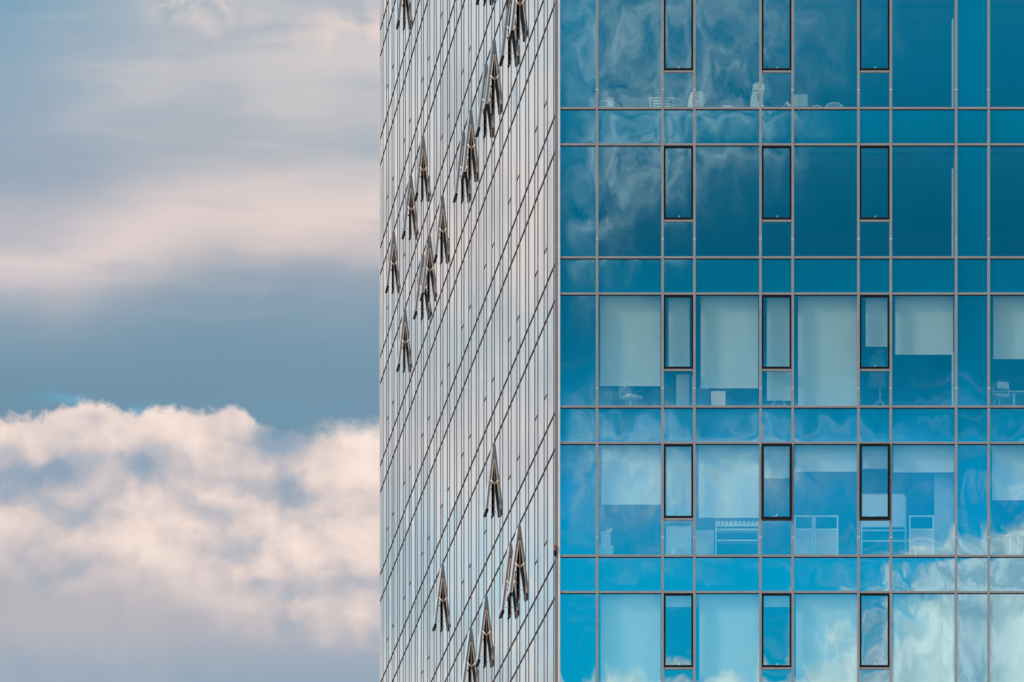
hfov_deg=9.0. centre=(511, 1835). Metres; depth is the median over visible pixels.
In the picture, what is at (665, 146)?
window
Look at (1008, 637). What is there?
roller blind
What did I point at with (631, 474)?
roller blind
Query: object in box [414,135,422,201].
window
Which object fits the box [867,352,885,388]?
coat
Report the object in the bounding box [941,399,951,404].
bag
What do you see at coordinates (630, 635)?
roller blind
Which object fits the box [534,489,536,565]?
window
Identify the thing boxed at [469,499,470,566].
window
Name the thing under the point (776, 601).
roller blind
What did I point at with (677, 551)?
plastic bag
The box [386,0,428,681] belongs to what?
window
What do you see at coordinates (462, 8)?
window
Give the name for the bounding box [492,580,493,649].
window
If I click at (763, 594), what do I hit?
window
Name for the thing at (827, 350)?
roller blind
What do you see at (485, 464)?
window
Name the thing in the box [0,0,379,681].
sky
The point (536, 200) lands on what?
window
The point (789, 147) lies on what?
window
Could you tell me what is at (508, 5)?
window
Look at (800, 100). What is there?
storage bin
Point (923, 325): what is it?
roller blind
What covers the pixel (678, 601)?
roller blind
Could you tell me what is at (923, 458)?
roller blind
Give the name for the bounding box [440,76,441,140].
window
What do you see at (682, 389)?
ribbed cabinet
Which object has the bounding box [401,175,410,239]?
window
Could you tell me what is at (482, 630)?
window
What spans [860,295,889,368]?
window
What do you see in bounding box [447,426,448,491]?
window
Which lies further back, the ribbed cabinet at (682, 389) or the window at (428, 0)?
the window at (428, 0)
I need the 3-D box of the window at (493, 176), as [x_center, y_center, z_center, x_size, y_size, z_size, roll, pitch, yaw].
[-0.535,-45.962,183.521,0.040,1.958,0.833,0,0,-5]
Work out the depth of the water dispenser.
165.68 m
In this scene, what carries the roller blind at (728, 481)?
attached to the office tower
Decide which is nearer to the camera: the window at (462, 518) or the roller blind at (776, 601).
the roller blind at (776, 601)
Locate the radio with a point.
(608, 102)
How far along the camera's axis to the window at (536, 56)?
171.21 m
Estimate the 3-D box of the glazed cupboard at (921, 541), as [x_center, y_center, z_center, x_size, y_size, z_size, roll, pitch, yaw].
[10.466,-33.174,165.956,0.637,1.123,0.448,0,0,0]
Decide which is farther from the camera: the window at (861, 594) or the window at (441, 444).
the window at (441, 444)
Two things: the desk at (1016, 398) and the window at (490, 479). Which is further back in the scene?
the window at (490, 479)
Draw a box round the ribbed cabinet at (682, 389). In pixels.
[676,374,688,404]
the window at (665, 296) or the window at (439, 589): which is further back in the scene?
the window at (439, 589)
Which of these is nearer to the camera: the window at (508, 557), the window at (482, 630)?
the window at (508, 557)
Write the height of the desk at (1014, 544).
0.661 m
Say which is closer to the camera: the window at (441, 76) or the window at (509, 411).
the window at (509, 411)
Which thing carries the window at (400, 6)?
in the office tower
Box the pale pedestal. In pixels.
[697,388,708,404]
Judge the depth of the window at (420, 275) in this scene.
208.01 m
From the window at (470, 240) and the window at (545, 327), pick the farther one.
the window at (470, 240)
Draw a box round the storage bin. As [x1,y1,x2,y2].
[794,94,807,106]
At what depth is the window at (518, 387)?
176.11 m
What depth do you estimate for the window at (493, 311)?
183.62 m
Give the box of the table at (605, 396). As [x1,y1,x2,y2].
[599,388,611,404]
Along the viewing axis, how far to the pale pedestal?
166.38 m
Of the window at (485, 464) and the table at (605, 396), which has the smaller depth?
the table at (605, 396)
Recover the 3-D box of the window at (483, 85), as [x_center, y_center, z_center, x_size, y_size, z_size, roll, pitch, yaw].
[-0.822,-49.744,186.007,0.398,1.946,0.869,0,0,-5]
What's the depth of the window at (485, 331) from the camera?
185.92 m
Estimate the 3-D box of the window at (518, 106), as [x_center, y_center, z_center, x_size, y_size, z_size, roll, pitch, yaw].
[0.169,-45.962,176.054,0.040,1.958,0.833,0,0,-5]
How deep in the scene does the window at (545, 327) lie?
168.62 m
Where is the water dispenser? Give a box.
[750,82,764,106]
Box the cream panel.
[711,391,725,404]
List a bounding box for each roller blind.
[600,296,659,385]
[600,594,659,681]
[602,445,660,504]
[666,596,690,606]
[667,447,690,515]
[669,298,688,366]
[698,445,758,517]
[699,594,758,681]
[701,296,757,387]
[764,447,788,477]
[764,596,788,606]
[767,298,790,400]
[796,445,856,471]
[796,594,856,681]
[798,296,856,404]
[863,447,887,468]
[866,298,886,346]
[893,445,953,472]
[894,594,953,681]
[895,296,952,354]
[992,445,1023,499]
[992,594,1023,681]
[993,296,1023,358]
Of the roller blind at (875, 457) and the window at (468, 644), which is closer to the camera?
the roller blind at (875, 457)
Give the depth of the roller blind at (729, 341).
165.70 m
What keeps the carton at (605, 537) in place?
on the carton at (605, 549)
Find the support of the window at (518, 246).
in the office tower
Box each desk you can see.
[990,391,1023,404]
[1003,534,1023,554]
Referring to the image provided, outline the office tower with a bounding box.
[380,0,1023,681]
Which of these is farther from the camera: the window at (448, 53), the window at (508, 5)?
the window at (448, 53)
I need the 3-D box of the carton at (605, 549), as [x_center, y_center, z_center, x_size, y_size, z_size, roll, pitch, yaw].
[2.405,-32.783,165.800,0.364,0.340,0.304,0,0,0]
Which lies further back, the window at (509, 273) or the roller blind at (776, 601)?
the window at (509, 273)
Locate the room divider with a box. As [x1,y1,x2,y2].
[934,473,952,554]
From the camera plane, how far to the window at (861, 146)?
165.48 m
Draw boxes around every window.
[385,231,393,293]
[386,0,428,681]
[396,0,404,29]
[396,309,404,371]
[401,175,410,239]
[413,254,422,319]
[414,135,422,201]
[420,236,428,301]
[427,0,428,61]
[427,118,428,181]
[432,566,442,631]
[433,197,442,263]
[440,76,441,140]
[440,322,441,385]
[440,444,441,508]
[447,53,448,119]
[447,178,448,243]
[447,302,448,367]
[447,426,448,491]
[447,551,448,615]
[453,133,462,203]
[461,8,462,75]
[461,109,470,181]
[461,263,462,329]
[461,390,462,457]
[461,518,462,584]
[461,628,470,681]
[469,0,470,50]
[469,240,470,308]
[469,370,470,437]
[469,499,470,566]
[475,63,485,137]
[475,595,485,667]
[483,39,493,114]
[483,444,493,517]
[484,198,485,268]
[484,331,485,400]
[484,464,485,533]
[492,176,493,246]
[492,311,493,381]
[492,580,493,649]
[499,0,510,67]
[499,543,510,618]
[507,525,518,601]
[508,0,518,41]
[508,128,510,203]
[508,267,510,341]
[508,405,510,479]
[517,106,518,179]
[517,246,518,319]
[517,387,518,459]
[534,56,536,133]
[534,200,536,277]
[534,344,536,421]
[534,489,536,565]
[535,633,536,681]
[544,28,546,107]
[544,174,546,253]
[544,321,546,399]
[544,468,546,545]
[544,614,546,681]
[664,0,692,70]
[664,145,692,219]
[664,295,692,368]
[664,444,692,517]
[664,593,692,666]
[761,443,791,519]
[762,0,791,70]
[762,145,791,219]
[762,295,791,368]
[762,593,791,666]
[859,443,889,519]
[860,0,889,70]
[860,145,889,219]
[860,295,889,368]
[860,593,889,667]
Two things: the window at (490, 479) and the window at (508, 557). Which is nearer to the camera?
the window at (508, 557)
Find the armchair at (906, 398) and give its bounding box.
[886,391,924,404]
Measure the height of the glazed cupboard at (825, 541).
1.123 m
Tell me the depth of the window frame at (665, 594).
165.48 m
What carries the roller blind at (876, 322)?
attached to the office tower
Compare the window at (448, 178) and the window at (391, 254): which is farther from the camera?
the window at (391, 254)
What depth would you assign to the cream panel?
165.62 m
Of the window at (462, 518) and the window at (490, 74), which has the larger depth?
the window at (462, 518)
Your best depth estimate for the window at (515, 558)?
175.81 m
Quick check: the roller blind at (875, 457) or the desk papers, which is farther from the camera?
the desk papers
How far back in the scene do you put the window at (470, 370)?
190.93 m
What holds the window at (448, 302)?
in the office tower
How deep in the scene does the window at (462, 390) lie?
193.56 m
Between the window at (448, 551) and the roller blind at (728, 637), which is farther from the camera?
the window at (448, 551)
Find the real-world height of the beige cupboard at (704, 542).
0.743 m
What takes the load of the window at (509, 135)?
in the office tower
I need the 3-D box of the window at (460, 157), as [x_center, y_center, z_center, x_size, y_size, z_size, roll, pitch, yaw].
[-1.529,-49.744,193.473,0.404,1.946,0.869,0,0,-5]
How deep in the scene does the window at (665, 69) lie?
165.48 m
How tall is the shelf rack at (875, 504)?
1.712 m
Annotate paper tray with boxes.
[649,97,674,106]
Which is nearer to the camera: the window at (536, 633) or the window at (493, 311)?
the window at (536, 633)
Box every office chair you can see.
[618,386,642,404]
[860,384,883,404]
[990,381,1009,404]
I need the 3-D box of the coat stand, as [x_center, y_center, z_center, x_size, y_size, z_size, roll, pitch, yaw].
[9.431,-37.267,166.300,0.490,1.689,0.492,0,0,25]
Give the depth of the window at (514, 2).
175.94 m
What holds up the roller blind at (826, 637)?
attached to the office tower
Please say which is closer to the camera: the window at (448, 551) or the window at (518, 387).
the window at (518, 387)
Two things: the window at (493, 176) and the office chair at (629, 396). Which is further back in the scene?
the window at (493, 176)
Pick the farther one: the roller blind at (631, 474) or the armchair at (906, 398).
the armchair at (906, 398)
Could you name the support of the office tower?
on the ground
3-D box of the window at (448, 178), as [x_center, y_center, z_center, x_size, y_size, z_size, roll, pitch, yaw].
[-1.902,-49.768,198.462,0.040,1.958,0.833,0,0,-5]
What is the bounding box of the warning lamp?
[553,544,556,555]
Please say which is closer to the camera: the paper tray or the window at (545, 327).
the paper tray
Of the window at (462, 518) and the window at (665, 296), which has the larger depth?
the window at (462, 518)
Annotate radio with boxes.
[599,97,613,106]
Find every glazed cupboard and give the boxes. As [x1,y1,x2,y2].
[794,515,812,554]
[814,515,837,554]
[909,515,933,554]
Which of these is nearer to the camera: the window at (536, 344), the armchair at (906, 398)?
the armchair at (906, 398)
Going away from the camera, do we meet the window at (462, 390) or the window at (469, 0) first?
the window at (469, 0)
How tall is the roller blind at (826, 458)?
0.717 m
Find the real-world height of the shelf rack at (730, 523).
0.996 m
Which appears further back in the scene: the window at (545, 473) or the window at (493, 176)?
the window at (493, 176)
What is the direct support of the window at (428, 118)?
in the office tower
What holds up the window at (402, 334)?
in the office tower
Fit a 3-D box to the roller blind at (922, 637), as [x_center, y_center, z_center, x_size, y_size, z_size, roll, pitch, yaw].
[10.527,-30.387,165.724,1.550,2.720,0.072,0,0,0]
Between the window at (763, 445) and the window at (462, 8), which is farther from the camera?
the window at (462, 8)
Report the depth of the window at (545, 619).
168.62 m
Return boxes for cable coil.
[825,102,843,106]
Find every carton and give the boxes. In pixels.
[599,545,612,554]
[601,531,610,544]
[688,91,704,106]
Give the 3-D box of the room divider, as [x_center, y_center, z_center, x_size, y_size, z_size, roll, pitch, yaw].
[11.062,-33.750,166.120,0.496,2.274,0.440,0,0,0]
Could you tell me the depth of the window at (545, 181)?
168.62 m
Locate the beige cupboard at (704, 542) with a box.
[696,530,713,554]
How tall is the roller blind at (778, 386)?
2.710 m
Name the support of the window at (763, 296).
in the office tower
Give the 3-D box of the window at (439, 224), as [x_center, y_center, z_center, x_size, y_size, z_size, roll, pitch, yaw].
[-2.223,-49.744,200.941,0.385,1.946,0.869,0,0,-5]
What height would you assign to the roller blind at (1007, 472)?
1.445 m
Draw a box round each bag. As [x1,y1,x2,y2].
[671,547,683,554]
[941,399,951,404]
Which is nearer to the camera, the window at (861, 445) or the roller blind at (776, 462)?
the window at (861, 445)
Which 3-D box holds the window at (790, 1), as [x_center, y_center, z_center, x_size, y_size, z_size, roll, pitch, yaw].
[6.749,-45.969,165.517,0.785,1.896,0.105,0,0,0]
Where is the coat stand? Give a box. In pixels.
[874,348,884,404]
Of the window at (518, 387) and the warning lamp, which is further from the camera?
the window at (518, 387)
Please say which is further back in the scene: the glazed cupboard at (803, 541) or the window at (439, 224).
the window at (439, 224)
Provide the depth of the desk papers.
165.99 m
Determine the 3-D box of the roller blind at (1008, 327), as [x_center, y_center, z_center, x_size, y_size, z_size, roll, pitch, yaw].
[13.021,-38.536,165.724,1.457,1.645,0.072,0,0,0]
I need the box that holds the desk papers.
[1012,531,1023,533]
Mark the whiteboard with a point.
(678, 536)
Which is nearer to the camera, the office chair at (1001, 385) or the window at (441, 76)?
the office chair at (1001, 385)
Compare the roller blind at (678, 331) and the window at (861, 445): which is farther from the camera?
the roller blind at (678, 331)
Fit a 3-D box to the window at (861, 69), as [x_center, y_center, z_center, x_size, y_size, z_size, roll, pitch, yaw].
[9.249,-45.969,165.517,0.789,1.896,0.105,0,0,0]
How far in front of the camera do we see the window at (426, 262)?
205.54 m
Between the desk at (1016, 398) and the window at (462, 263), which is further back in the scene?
the window at (462, 263)
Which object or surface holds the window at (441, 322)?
in the office tower
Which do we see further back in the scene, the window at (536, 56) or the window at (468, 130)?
the window at (468, 130)
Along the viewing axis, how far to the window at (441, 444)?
201.07 m
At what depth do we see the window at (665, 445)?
165.48 m
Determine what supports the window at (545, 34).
in the office tower
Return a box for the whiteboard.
[666,526,690,554]
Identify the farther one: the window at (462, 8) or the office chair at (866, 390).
the window at (462, 8)
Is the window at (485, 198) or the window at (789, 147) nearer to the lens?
the window at (789, 147)
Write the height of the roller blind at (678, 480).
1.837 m
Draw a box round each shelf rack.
[715,521,758,554]
[861,494,905,554]
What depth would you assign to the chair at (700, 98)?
165.60 m
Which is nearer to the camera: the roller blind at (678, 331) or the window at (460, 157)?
the roller blind at (678, 331)
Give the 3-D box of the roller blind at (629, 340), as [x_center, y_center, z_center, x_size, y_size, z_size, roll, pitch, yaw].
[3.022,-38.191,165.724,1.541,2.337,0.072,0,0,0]

